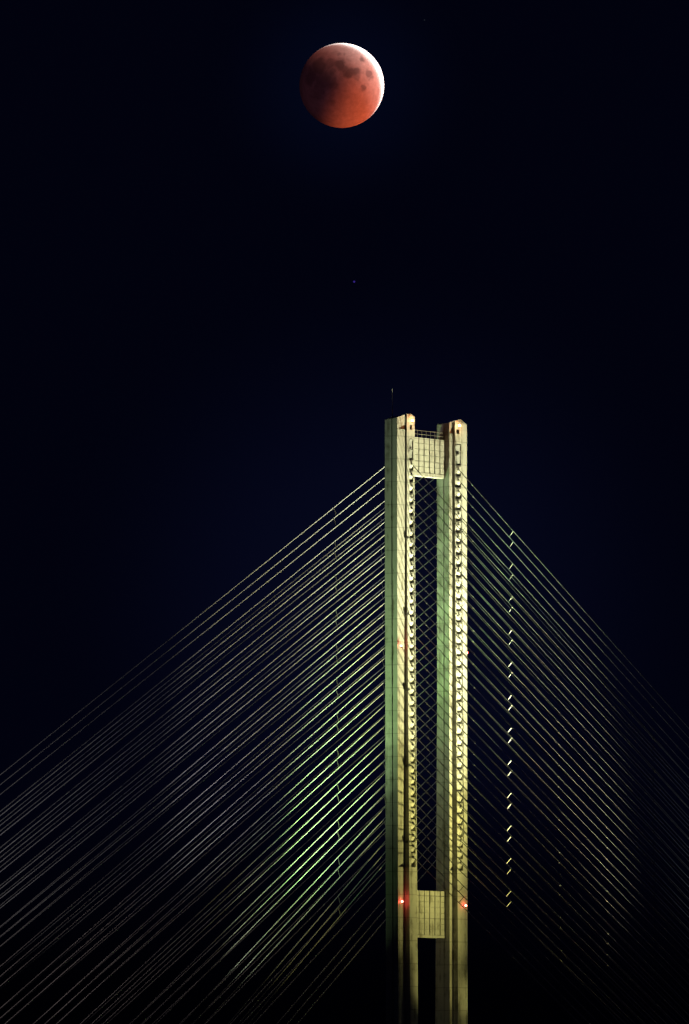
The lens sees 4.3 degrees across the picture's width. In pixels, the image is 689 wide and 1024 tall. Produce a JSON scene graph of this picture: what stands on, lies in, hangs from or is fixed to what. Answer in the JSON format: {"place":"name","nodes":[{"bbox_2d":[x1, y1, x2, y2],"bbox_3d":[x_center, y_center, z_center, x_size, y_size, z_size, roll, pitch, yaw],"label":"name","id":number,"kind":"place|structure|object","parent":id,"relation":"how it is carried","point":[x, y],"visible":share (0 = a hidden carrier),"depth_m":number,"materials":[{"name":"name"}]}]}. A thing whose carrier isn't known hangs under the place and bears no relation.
{"place":"outdoors","nodes":[
{"label":"outdoors","id":0,"kind":"place"},
{"bbox_2d":[299,43,383,127],"bbox_3d":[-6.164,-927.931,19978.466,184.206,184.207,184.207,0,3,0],"label":"moon","id":1,"kind":"object","parent":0,"point":[341,85],"visible":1,"depth_m":19913.23,"materials":[{"name":"red stone"}]},
{"bbox_2d":[0,0,688,1023],"label":"sky","id":2,"kind":"structure","parent":0,"point":[195,369],"materials":[{"name":"black"}]},
{"label":"river water","id":3,"kind":"structure","parent":0,"visible":0},
{"bbox_2d":[385,388,467,1023],"bbox_3d":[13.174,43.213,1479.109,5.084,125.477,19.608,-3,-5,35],"label":"bridge pylon","id":4,"kind":"object","parent":3,"relation":"in","point":[414,914],"visible":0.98,"depth_m":1476.82,"materials":[{"name":"concrete"}]},
{"bbox_2d":[0,670,384,1008],"bbox_3d":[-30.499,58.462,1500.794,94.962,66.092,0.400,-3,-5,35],"label":"stay cable","id":5,"kind":"object","parent":4,"relation":"attached to","point":[196,836],"visible":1,"depth_m":1496.50,"materials":[{"name":"silver metal"}]},
{"bbox_2d":[0,681,384,1018],"bbox_3d":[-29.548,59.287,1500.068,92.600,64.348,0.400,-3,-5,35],"label":"stay cable","id":6,"kind":"object","parent":4,"relation":"attached to","point":[195,847],"visible":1,"depth_m":1496.38,"materials":[{"name":"silver metal"}]},
{"bbox_2d":[0,647,384,976],"bbox_3d":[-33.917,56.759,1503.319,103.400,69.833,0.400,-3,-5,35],"label":"stay cable","id":7,"kind":"object","parent":4,"relation":"attached to","point":[196,808],"visible":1,"depth_m":1496.85,"materials":[{"name":"silver metal"}]},
{"bbox_2d":[0,636,384,966],"bbox_3d":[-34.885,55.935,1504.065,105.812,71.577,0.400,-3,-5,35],"label":"stay cable","id":8,"kind":"object","parent":4,"relation":"attached to","point":[195,799],"visible":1,"depth_m":1497.37,"materials":[{"name":"silver metal"}]},
{"bbox_2d":[0,613,384,936],"bbox_3d":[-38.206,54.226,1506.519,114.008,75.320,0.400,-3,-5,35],"label":"stay cable","id":9,"kind":"object","parent":4,"relation":"attached to","point":[194,773],"visible":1,"depth_m":1497.59,"materials":[{"name":"silver metal"}]},
{"bbox_2d":[0,603,384,926],"bbox_3d":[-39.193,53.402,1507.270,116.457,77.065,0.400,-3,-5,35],"label":"stay cable","id":10,"kind":"object","parent":4,"relation":"attached to","point":[194,763],"visible":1,"depth_m":1497.67,"materials":[{"name":"silver metal"}]},
{"bbox_2d":[0,569,384,885],"bbox_3d":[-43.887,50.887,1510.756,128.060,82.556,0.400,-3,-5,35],"label":"stay cable","id":11,"kind":"object","parent":4,"relation":"attached to","point":[194,725],"visible":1,"depth_m":1498.20,"materials":[{"name":"silver metal"}]},
{"bbox_2d":[0,545,384,857],"bbox_3d":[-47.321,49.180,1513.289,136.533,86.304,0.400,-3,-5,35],"label":"stay cable","id":12,"kind":"object","parent":4,"relation":"attached to","point":[195,699],"visible":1,"depth_m":1498.44,"materials":[{"name":"silver metal"}]},
{"bbox_2d":[0,579,384,895],"bbox_3d":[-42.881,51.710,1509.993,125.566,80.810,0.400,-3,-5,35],"label":"stay cable","id":13,"kind":"object","parent":4,"relation":"attached to","point":[194,736],"visible":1,"depth_m":1498.00,"materials":[{"name":"silver metal"}]},
{"bbox_2d":[0,487,384,794],"bbox_3d":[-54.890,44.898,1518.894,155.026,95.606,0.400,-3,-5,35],"label":"stay cable","id":14,"kind":"object","parent":4,"relation":"attached to","point":[195,638],"visible":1,"depth_m":1499.10,"materials":[{"name":"silver metal"}]},
{"bbox_2d":[0,658,384,985],"bbox_3d":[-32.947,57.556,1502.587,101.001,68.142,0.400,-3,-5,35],"label":"stay cable","id":15,"kind":"object","parent":4,"relation":"attached to","point":[192,822],"visible":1,"depth_m":1497.39,"materials":[{"name":"silver metal"}]},
{"bbox_2d":[0,477,384,784],"bbox_3d":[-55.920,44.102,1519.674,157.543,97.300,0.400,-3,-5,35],"label":"stay cable","id":16,"kind":"object","parent":4,"relation":"attached to","point":[197,627],"visible":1,"depth_m":1499.05,"materials":[{"name":"silver metal"}]},
{"bbox_2d":[0,511,384,821],"bbox_3d":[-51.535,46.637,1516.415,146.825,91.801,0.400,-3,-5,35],"label":"stay cable","id":17,"kind":"object","parent":4,"relation":"attached to","point":[194,664],"visible":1,"depth_m":1498.96,"materials":[{"name":"silver metal"}]},
{"bbox_2d":[0,466,384,774],"bbox_3d":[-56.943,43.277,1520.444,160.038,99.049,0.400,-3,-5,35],"label":"stay cable","id":18,"kind":"object","parent":4,"relation":"attached to","point":[194,619],"visible":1,"depth_m":1499.42,"materials":[{"name":"silver metal"}]},
{"bbox_2d":[0,500,384,811],"bbox_3d":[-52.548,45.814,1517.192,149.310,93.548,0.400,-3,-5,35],"label":"stay cable","id":19,"kind":"object","parent":4,"relation":"attached to","point":[193,655],"visible":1,"depth_m":1499.01,"materials":[{"name":"silver metal"}]},
{"bbox_2d":[0,535,384,847],"bbox_3d":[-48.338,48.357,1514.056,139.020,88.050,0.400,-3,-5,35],"label":"stay cable","id":20,"kind":"object","parent":4,"relation":"attached to","point":[194,689],"visible":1,"depth_m":1498.61,"materials":[{"name":"silver metal"}]},
{"bbox_2d":[0,624,384,946],"bbox_3d":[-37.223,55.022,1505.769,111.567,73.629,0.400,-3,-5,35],"label":"stay cable","id":21,"kind":"object","parent":4,"relation":"attached to","point":[193,784],"visible":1,"depth_m":1497.58,"materials":[{"name":"silver metal"}]},
{"bbox_2d":[0,590,384,905],"bbox_3d":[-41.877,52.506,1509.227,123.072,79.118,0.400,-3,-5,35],"label":"stay cable","id":22,"kind":"object","parent":4,"relation":"attached to","point":[193,747],"visible":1,"depth_m":1498.06,"materials":[{"name":"silver metal"}]},
{"bbox_2d":[0,522,384,830],"bbox_3d":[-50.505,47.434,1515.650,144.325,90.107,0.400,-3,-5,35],"label":"stay cable","id":23,"kind":"object","parent":4,"relation":"attached to","point":[193,675],"visible":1,"depth_m":1499.03,"materials":[{"name":"silver metal"}]},
{"bbox_2d":[0,556,384,867],"bbox_3d":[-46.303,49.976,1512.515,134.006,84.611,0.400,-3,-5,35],"label":"stay cable","id":24,"kind":"object","parent":4,"relation":"attached to","point":[193,711],"visible":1,"depth_m":1498.61,"materials":[{"name":"silver metal"}]},
{"bbox_2d":[5,692,384,1023],"bbox_3d":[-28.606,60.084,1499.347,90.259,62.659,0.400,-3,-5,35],"label":"stay cable","id":25,"kind":"object","parent":4,"relation":"attached to","point":[194,858],"visible":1,"depth_m":1496.74,"materials":[{"name":"silver metal"}]},
{"bbox_2d":[34,704,384,1023],"bbox_3d":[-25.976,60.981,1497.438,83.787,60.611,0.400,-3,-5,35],"label":"stay cable","id":26,"kind":"object","parent":4,"relation":"attached to","point":[212,861],"visible":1,"depth_m":1494.45,"materials":[{"name":"silver metal"}]},
{"bbox_2d":[0,477,422,815],"bbox_3d":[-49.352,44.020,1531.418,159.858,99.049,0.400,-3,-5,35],"label":"stay cable","id":27,"kind":"object","parent":4,"relation":"attached to","point":[200,655],"visible":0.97,"depth_m":1514.68,"materials":[{"name":"silver metal"}]},
{"bbox_2d":[45,715,384,1023],"bbox_3d":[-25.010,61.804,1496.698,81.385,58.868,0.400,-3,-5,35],"label":"stay cable","id":28,"kind":"object","parent":4,"relation":"attached to","point":[216,868],"visible":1,"depth_m":1493.75,"materials":[{"name":"silver metal"}]},
{"bbox_2d":[0,478,434,825],"bbox_3d":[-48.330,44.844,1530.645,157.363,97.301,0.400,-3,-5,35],"label":"stay cable","id":29,"kind":"object","parent":4,"relation":"attached to","point":[205,661],"visible":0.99,"depth_m":1514.20,"materials":[{"name":"silver metal"}]},
{"bbox_2d":[0,636,435,1009],"bbox_3d":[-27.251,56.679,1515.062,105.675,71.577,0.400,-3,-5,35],"label":"stay cable","id":30,"kind":"object","parent":4,"relation":"attached to","point":[205,833],"visible":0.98,"depth_m":1512.28,"materials":[{"name":"silver metal"}]},
{"bbox_2d":[0,601,436,968],"bbox_3d":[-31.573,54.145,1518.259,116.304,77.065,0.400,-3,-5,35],"label":"stay cable","id":31,"kind":"object","parent":4,"relation":"attached to","point":[207,794],"visible":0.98,"depth_m":1512.37,"materials":[{"name":"silver metal"}]},
{"bbox_2d":[0,567,436,927],"bbox_3d":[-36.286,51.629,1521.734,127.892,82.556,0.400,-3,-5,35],"label":"stay cable","id":32,"kind":"object","parent":4,"relation":"attached to","point":[209,755],"visible":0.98,"depth_m":1512.66,"materials":[{"name":"silver metal"}]},
{"bbox_2d":[0,612,436,978],"bbox_3d":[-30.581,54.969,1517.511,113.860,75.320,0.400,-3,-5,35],"label":"stay cable","id":33,"kind":"object","parent":4,"relation":"attached to","point":[206,805],"visible":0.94,"depth_m":1512.32,"materials":[{"name":"silver metal"}]},
{"bbox_2d":[0,544,436,898],"bbox_3d":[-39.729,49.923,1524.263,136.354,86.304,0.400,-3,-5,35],"label":"stay cable","id":34,"kind":"object","parent":4,"relation":"attached to","point":[207,730],"visible":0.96,"depth_m":1513.07,"materials":[{"name":"silver metal"}]},
{"bbox_2d":[0,533,436,888],"bbox_3d":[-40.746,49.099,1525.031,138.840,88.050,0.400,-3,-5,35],"label":"stay cable","id":35,"kind":"object","parent":4,"relation":"attached to","point":[207,720],"visible":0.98,"depth_m":1513.14,"materials":[{"name":"silver metal"}]},
{"bbox_2d":[0,622,436,988],"bbox_3d":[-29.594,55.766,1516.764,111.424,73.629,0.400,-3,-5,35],"label":"stay cable","id":36,"kind":"object","parent":4,"relation":"attached to","point":[204,817],"visible":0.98,"depth_m":1512.59,"materials":[{"name":"silver metal"}]},
{"bbox_2d":[0,500,436,852],"bbox_3d":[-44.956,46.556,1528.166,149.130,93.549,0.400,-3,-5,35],"label":"stay cable","id":37,"kind":"object","parent":4,"relation":"attached to","point":[206,686],"visible":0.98,"depth_m":1513.86,"materials":[{"name":"silver metal"}]},
{"bbox_2d":[0,510,436,861],"bbox_3d":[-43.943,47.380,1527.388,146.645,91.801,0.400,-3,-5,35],"label":"stay cable","id":38,"kind":"object","parent":4,"relation":"attached to","point":[206,696],"visible":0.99,"depth_m":1513.54,"materials":[{"name":"silver metal"}]},
{"bbox_2d":[0,521,436,871],"bbox_3d":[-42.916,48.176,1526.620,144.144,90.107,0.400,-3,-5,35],"label":"stay cable","id":39,"kind":"object","parent":4,"relation":"attached to","point":[205,707],"visible":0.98,"depth_m":1513.70,"materials":[{"name":"silver metal"}]},
{"bbox_2d":[0,487,436,834],"bbox_3d":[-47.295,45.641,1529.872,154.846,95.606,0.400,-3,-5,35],"label":"stay cable","id":40,"kind":"object","parent":4,"relation":"attached to","point":[204,672],"visible":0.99,"depth_m":1514.15,"materials":[{"name":"silver metal"}]},
{"bbox_2d":[0,555,436,907],"bbox_3d":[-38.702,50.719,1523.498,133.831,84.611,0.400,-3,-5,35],"label":"stay cable","id":41,"kind":"object","parent":4,"relation":"attached to","point":[205,742],"visible":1,"depth_m":1513.27,"materials":[{"name":"silver metal"}]},
{"bbox_2d":[1,645,436,1018],"bbox_3d":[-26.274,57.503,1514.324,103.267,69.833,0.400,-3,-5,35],"label":"stay cable","id":42,"kind":"object","parent":4,"relation":"attached to","point":[207,842],"visible":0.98,"depth_m":1511.95,"materials":[{"name":"silver metal"}]},
{"bbox_2d":[1,578,436,936],"bbox_3d":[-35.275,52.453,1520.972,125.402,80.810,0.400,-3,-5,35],"label":"stay cable","id":43,"kind":"object","parent":4,"relation":"attached to","point":[209,765],"visible":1,"depth_m":1512.54,"materials":[{"name":"silver metal"}]},
{"bbox_2d":[3,588,436,944],"bbox_3d":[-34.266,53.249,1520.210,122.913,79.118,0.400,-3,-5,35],"label":"stay cable","id":44,"kind":"object","parent":4,"relation":"attached to","point":[208,776],"visible":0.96,"depth_m":1512.56,"materials":[{"name":"silver metal"}]},
{"bbox_2d":[57,726,384,1023],"bbox_3d":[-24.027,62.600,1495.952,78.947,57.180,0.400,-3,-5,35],"label":"stay cable","id":45,"kind":"object","parent":4,"relation":"attached to","point":[220,875],"visible":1,"depth_m":1493.33,"materials":[{"name":"silver metal"}]},
{"bbox_2d":[6,656,436,1023],"bbox_3d":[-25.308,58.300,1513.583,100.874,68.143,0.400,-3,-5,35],"label":"stay cable","id":46,"kind":"object","parent":4,"relation":"attached to","point":[208,851],"visible":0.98,"depth_m":1511.77,"materials":[{"name":"silver metal"}]},
{"bbox_2d":[80,739,384,1023],"bbox_3d":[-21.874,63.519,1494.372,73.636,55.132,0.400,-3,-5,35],"label":"stay cable","id":47,"kind":"object","parent":4,"relation":"attached to","point":[234,879],"visible":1,"depth_m":1491.76,"materials":[{"name":"silver metal"}]},
{"bbox_2d":[33,669,435,1023],"bbox_3d":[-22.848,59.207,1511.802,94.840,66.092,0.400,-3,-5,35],"label":"stay cable","id":48,"kind":"object","parent":4,"relation":"attached to","point":[238,843],"visible":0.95,"depth_m":1508.36,"materials":[{"name":"silver metal"}]},
{"bbox_2d":[92,749,384,1023],"bbox_3d":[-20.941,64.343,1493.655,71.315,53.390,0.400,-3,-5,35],"label":"stay cable","id":49,"kind":"object","parent":4,"relation":"attached to","point":[240,884],"visible":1,"depth_m":1490.91,"materials":[{"name":"silver metal"}]},
{"bbox_2d":[44,679,436,1023],"bbox_3d":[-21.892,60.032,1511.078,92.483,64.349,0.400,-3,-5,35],"label":"stay cable","id":50,"kind":"object","parent":4,"relation":"attached to","point":[244,848],"visible":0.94,"depth_m":1507.55,"materials":[{"name":"silver metal"}]},
{"bbox_2d":[103,760,384,1023],"bbox_3d":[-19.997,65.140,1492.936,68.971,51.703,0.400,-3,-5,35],"label":"stay cable","id":51,"kind":"object","parent":4,"relation":"attached to","point":[244,891],"visible":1,"depth_m":1490.32,"materials":[{"name":"silver metal"}]},
{"bbox_2d":[55,690,436,1023],"bbox_3d":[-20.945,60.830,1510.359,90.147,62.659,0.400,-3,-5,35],"label":"stay cable","id":52,"kind":"object","parent":4,"relation":"attached to","point":[245,857],"visible":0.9,"depth_m":1507.10,"materials":[{"name":"silver metal"}]},
{"bbox_2d":[130,773,384,1023],"bbox_3d":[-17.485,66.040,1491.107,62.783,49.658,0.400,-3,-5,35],"label":"stay cable","id":53,"kind":"object","parent":4,"relation":"attached to","point":[259,896],"visible":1,"depth_m":1488.44,"materials":[{"name":"silver metal"}]},
{"bbox_2d":[83,703,435,1023],"bbox_3d":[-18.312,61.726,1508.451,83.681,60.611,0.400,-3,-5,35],"label":"stay cable","id":54,"kind":"object","parent":4,"relation":"attached to","point":[232,888],"visible":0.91,"depth_m":1509.04,"materials":[{"name":"silver metal"}]},
{"bbox_2d":[143,783,384,1023],"bbox_3d":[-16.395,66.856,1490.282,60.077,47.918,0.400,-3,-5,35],"label":"stay cable","id":55,"kind":"object","parent":4,"relation":"attached to","point":[269,898],"visible":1,"depth_m":1487.80,"materials":[{"name":"silver metal"}]},
{"bbox_2d":[95,714,435,1023],"bbox_3d":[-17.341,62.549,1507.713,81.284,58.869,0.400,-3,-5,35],"label":"stay cable","id":56,"kind":"object","parent":4,"relation":"attached to","point":[238,893],"visible":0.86,"depth_m":1508.34,"materials":[{"name":"silver metal"}]},
{"bbox_2d":[106,723,436,1023],"bbox_3d":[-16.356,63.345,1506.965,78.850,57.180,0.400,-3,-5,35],"label":"stay cable","id":57,"kind":"object","parent":4,"relation":"attached to","point":[256,887],"visible":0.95,"depth_m":1505.70,"materials":[{"name":"silver metal"}]},
{"bbox_2d":[412,788,642,1023],"bbox_3d":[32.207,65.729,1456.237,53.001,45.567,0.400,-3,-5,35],"label":"stay cable","id":58,"kind":"object","parent":4,"relation":"attached to","point":[413,789],"visible":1,"depth_m":1459.20,"materials":[{"name":"silver metal"}]},
{"bbox_2d":[412,777,651,1023],"bbox_3d":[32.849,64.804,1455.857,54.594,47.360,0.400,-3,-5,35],"label":"stay cable","id":59,"kind":"object","parent":4,"relation":"attached to","point":[413,778],"visible":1,"depth_m":1458.99,"materials":[{"name":"silver metal"}]},
{"bbox_2d":[412,766,661,1023],"bbox_3d":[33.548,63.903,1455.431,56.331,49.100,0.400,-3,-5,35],"label":"stay cable","id":60,"kind":"object","parent":4,"relation":"attached to","point":[413,767],"visible":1,"depth_m":1458.10,"materials":[{"name":"silver metal"}]},
{"bbox_2d":[412,754,673,1023],"bbox_3d":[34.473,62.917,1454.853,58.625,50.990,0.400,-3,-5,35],"label":"stay cable","id":61,"kind":"object","parent":4,"relation":"attached to","point":[413,756],"visible":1,"depth_m":1457.57,"materials":[{"name":"silver metal"}]},
{"bbox_2d":[412,743,681,1023],"bbox_3d":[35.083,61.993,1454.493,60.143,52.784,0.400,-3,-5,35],"label":"stay cable","id":62,"kind":"object","parent":4,"relation":"attached to","point":[413,745],"visible":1,"depth_m":1457.13,"materials":[{"name":"silver metal"}]},
{"bbox_2d":[411,496,688,807],"bbox_3d":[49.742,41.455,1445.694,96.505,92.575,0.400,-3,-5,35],"label":"stay cable","id":63,"kind":"object","parent":4,"relation":"attached to","point":[548,650],"visible":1,"depth_m":1459.28,"materials":[{"name":"silver metal"}]},
{"bbox_2d":[411,462,688,776],"bbox_3d":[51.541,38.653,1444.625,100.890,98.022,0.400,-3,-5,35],"label":"stay cable","id":64,"kind":"object","parent":4,"relation":"attached to","point":[546,616],"visible":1,"depth_m":1459.79,"materials":[{"name":"silver metal"}]},
{"bbox_2d":[411,563,688,868],"bbox_3d":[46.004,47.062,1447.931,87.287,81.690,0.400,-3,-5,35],"label":"stay cable","id":65,"kind":"object","parent":4,"relation":"attached to","point":[412,565],"visible":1,"depth_m":1458.64,"materials":[{"name":"silver metal"}]},
{"bbox_2d":[411,540,688,847],"bbox_3d":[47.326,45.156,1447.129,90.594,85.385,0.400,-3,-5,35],"label":"stay cable","id":66,"kind":"object","parent":4,"relation":"attached to","point":[412,542],"visible":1,"depth_m":1458.90,"materials":[{"name":"silver metal"}]},
{"bbox_2d":[411,473,688,786],"bbox_3d":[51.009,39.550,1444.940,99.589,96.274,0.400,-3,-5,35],"label":"stay cable","id":67,"kind":"object","parent":4,"relation":"attached to","point":[549,629],"visible":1,"depth_m":1459.34,"materials":[{"name":"silver metal"}]},
{"bbox_2d":[411,506,688,816],"bbox_3d":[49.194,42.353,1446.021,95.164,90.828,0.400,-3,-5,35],"label":"stay cable","id":68,"kind":"object","parent":4,"relation":"attached to","point":[547,659],"visible":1,"depth_m":1459.24,"materials":[{"name":"silver metal"}]},
{"bbox_2d":[411,484,688,794],"bbox_3d":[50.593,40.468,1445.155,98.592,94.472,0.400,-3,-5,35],"label":"stay cable","id":69,"kind":"object","parent":4,"relation":"attached to","point":[548,638],"visible":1,"depth_m":1459.18,"materials":[{"name":"silver metal"}]},
{"bbox_2d":[411,529,688,837],"bbox_3d":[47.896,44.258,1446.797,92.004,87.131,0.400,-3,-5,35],"label":"stay cable","id":70,"kind":"object","parent":4,"relation":"attached to","point":[547,681],"visible":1,"depth_m":1459.05,"materials":[{"name":"silver metal"}]},
{"bbox_2d":[411,608,688,908],"bbox_3d":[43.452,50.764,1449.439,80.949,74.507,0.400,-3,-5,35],"label":"stay cable","id":71,"kind":"object","parent":4,"relation":"attached to","point":[412,609],"visible":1,"depth_m":1458.16,"materials":[{"name":"silver metal"}]},
{"bbox_2d":[411,574,688,877],"bbox_3d":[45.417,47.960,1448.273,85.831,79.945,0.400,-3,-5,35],"label":"stay cable","id":72,"kind":"object","parent":4,"relation":"attached to","point":[412,576],"visible":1,"depth_m":1458.44,"materials":[{"name":"silver metal"}]},
{"bbox_2d":[411,597,688,898],"bbox_3d":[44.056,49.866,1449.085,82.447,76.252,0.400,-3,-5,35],"label":"stay cable","id":73,"kind":"object","parent":4,"relation":"attached to","point":[412,599],"visible":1,"depth_m":1458.15,"materials":[{"name":"silver metal"}]},
{"bbox_2d":[411,631,688,929],"bbox_3d":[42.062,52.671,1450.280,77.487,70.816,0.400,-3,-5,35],"label":"stay cable","id":74,"kind":"object","parent":4,"relation":"attached to","point":[412,632],"visible":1,"depth_m":1457.81,"materials":[{"name":"silver metal"}]},
{"bbox_2d":[411,518,688,825],"bbox_3d":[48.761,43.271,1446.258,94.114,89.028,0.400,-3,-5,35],"label":"stay cable","id":75,"kind":"object","parent":4,"relation":"attached to","point":[550,672],"visible":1,"depth_m":1458.74,"materials":[{"name":"silver metal"}]},
{"bbox_2d":[411,642,688,938],"bbox_3d":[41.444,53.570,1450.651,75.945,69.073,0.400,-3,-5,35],"label":"stay cable","id":76,"kind":"object","parent":4,"relation":"attached to","point":[412,643],"visible":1,"depth_m":1457.83,"materials":[{"name":"silver metal"}]},
{"bbox_2d":[411,619,688,916],"bbox_3d":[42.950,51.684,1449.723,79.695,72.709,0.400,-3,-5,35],"label":"stay cable","id":77,"kind":"object","parent":4,"relation":"attached to","point":[412,620],"visible":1,"depth_m":1457.99,"materials":[{"name":"silver metal"}]},
{"bbox_2d":[411,665,688,959],"bbox_3d":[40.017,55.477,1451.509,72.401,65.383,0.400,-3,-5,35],"label":"stay cable","id":78,"kind":"object","parent":4,"relation":"attached to","point":[412,666],"visible":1,"depth_m":1457.54,"materials":[{"name":"silver metal"}]},
{"bbox_2d":[411,585,688,886],"bbox_3d":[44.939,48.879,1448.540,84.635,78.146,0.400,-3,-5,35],"label":"stay cable","id":79,"kind":"object","parent":4,"relation":"attached to","point":[412,587],"visible":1,"depth_m":1458.17,"materials":[{"name":"silver metal"}]},
{"bbox_2d":[411,551,688,855],"bbox_3d":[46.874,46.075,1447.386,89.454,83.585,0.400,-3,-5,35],"label":"stay cable","id":80,"kind":"object","parent":4,"relation":"attached to","point":[412,553],"visible":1,"depth_m":1458.55,"materials":[{"name":"silver metal"}]},
{"bbox_2d":[411,653,688,947],"bbox_3d":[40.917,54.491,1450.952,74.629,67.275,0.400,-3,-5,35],"label":"stay cable","id":81,"kind":"object","parent":4,"relation":"attached to","point":[412,654],"visible":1,"depth_m":1457.56,"materials":[{"name":"silver metal"}]},
{"bbox_2d":[412,698,688,990],"bbox_3d":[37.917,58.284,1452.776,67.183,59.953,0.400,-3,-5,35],"label":"stay cable","id":82,"kind":"object","parent":4,"relation":"attached to","point":[413,700],"visible":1,"depth_m":1457.20,"materials":[{"name":"silver metal"}]},
{"bbox_2d":[412,675,688,969],"bbox_3d":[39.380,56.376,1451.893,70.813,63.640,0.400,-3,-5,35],"label":"stay cable","id":83,"kind":"object","parent":4,"relation":"attached to","point":[549,822],"visible":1,"depth_m":1457.26,"materials":[{"name":"silver metal"}]},
{"bbox_2d":[412,732,688,1021],"bbox_3d":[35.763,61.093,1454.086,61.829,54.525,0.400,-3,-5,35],"label":"stay cable","id":84,"kind":"object","parent":4,"relation":"attached to","point":[413,734],"visible":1,"depth_m":1456.82,"materials":[{"name":"silver metal"}]},
{"bbox_2d":[412,709,688,999],"bbox_3d":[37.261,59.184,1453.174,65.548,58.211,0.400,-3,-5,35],"label":"stay cable","id":85,"kind":"object","parent":4,"relation":"attached to","point":[413,711],"visible":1,"depth_m":1457.13,"materials":[{"name":"silver metal"}]},
{"bbox_2d":[412,720,688,1008],"bbox_3d":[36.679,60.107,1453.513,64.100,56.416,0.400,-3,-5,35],"label":"stay cable","id":86,"kind":"object","parent":4,"relation":"attached to","point":[413,722],"visible":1,"depth_m":1456.96,"materials":[{"name":"silver metal"}]},
{"bbox_2d":[412,687,688,977],"bbox_3d":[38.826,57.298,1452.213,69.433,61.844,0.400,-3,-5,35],"label":"stay cable","id":87,"kind":"object","parent":4,"relation":"attached to","point":[549,832],"visible":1,"depth_m":1457.09,"materials":[{"name":"silver metal"}]},
{"bbox_2d":[458,467,688,727],"bbox_3d":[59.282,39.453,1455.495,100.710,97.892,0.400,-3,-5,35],"label":"stay cable","id":88,"kind":"object","parent":4,"relation":"attached to","point":[570,595],"visible":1,"depth_m":1473.63,"materials":[{"name":"silver metal"}]},
{"bbox_2d":[458,478,688,737],"bbox_3d":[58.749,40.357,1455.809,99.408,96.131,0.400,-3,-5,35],"label":"stay cable","id":89,"kind":"object","parent":4,"relation":"attached to","point":[570,605],"visible":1,"depth_m":1473.38,"materials":[{"name":"silver metal"}]},
{"bbox_2d":[458,501,688,758],"bbox_3d":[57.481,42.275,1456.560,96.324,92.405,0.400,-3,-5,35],"label":"stay cable","id":90,"kind":"object","parent":4,"relation":"attached to","point":[571,628],"visible":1,"depth_m":1472.92,"materials":[{"name":"silver metal"}]},
{"bbox_2d":[458,512,688,768],"bbox_3d":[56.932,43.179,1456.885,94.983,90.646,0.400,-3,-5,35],"label":"stay cable","id":91,"kind":"object","parent":4,"relation":"attached to","point":[459,514],"visible":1,"depth_m":1472.85,"materials":[{"name":"silver metal"}]},
{"bbox_2d":[458,546,688,799],"bbox_3d":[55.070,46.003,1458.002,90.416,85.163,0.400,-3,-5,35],"label":"stay cable","id":92,"kind":"object","parent":4,"relation":"attached to","point":[459,548],"visible":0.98,"depth_m":1472.45,"materials":[{"name":"silver metal"}]},
{"bbox_2d":[458,580,688,830],"bbox_3d":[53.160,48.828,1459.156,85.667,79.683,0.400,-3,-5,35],"label":"stay cable","id":93,"kind":"object","parent":4,"relation":"attached to","point":[459,581],"visible":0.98,"depth_m":1472.23,"materials":[{"name":"silver metal"}]},
{"bbox_2d":[458,489,688,746],"bbox_3d":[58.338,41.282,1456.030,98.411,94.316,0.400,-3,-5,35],"label":"stay cable","id":94,"kind":"object","parent":4,"relation":"attached to","point":[571,616],"visible":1,"depth_m":1472.89,"materials":[{"name":"silver metal"}]},
{"bbox_2d":[458,535,688,789],"bbox_3d":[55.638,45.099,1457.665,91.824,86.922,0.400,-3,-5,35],"label":"stay cable","id":95,"kind":"object","parent":4,"relation":"attached to","point":[459,537],"visible":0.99,"depth_m":1472.63,"materials":[{"name":"silver metal"}]},
{"bbox_2d":[458,569,688,820],"bbox_3d":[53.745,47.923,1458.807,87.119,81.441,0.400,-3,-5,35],"label":"stay cable","id":96,"kind":"object","parent":4,"relation":"attached to","point":[572,694],"visible":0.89,"depth_m":1471.98,"materials":[{"name":"silver metal"}]},
{"bbox_2d":[458,614,688,860],"bbox_3d":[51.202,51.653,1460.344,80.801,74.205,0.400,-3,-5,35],"label":"stay cable","id":97,"kind":"object","parent":4,"relation":"attached to","point":[459,615],"visible":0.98,"depth_m":1471.79,"materials":[{"name":"silver metal"}]},
{"bbox_2d":[458,557,688,808],"bbox_3d":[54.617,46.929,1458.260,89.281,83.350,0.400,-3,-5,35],"label":"stay cable","id":98,"kind":"object","parent":4,"relation":"attached to","point":[459,559],"visible":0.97,"depth_m":1472.60,"materials":[{"name":"silver metal"}]},
{"bbox_2d":[458,591,688,838],"bbox_3d":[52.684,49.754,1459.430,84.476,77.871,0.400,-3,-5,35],"label":"stay cable","id":99,"kind":"object","parent":4,"relation":"attached to","point":[459,592],"visible":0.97,"depth_m":1471.78,"materials":[{"name":"silver metal"}]},
{"bbox_2d":[458,647,688,891],"bbox_3d":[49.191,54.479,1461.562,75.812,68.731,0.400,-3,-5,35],"label":"stay cable","id":100,"kind":"object","parent":4,"relation":"attached to","point":[459,648],"visible":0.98,"depth_m":1471.36,"materials":[{"name":"silver metal"}]},
{"bbox_2d":[458,625,688,869],"bbox_3d":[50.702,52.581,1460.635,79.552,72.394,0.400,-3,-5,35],"label":"stay cable","id":101,"kind":"object","parent":4,"relation":"attached to","point":[572,746],"visible":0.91,"depth_m":1471.34,"materials":[{"name":"silver metal"}]},
{"bbox_2d":[458,523,688,777],"bbox_3d":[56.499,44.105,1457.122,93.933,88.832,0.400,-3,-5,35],"label":"stay cable","id":102,"kind":"object","parent":4,"relation":"attached to","point":[570,647],"visible":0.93,"depth_m":1472.76,"materials":[{"name":"silver metal"}]},
{"bbox_2d":[459,681,688,922],"bbox_3d":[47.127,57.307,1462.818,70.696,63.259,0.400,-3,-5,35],"label":"stay cable","id":103,"kind":"object","parent":4,"relation":"attached to","point":[574,803],"visible":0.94,"depth_m":1470.80,"materials":[{"name":"silver metal"}]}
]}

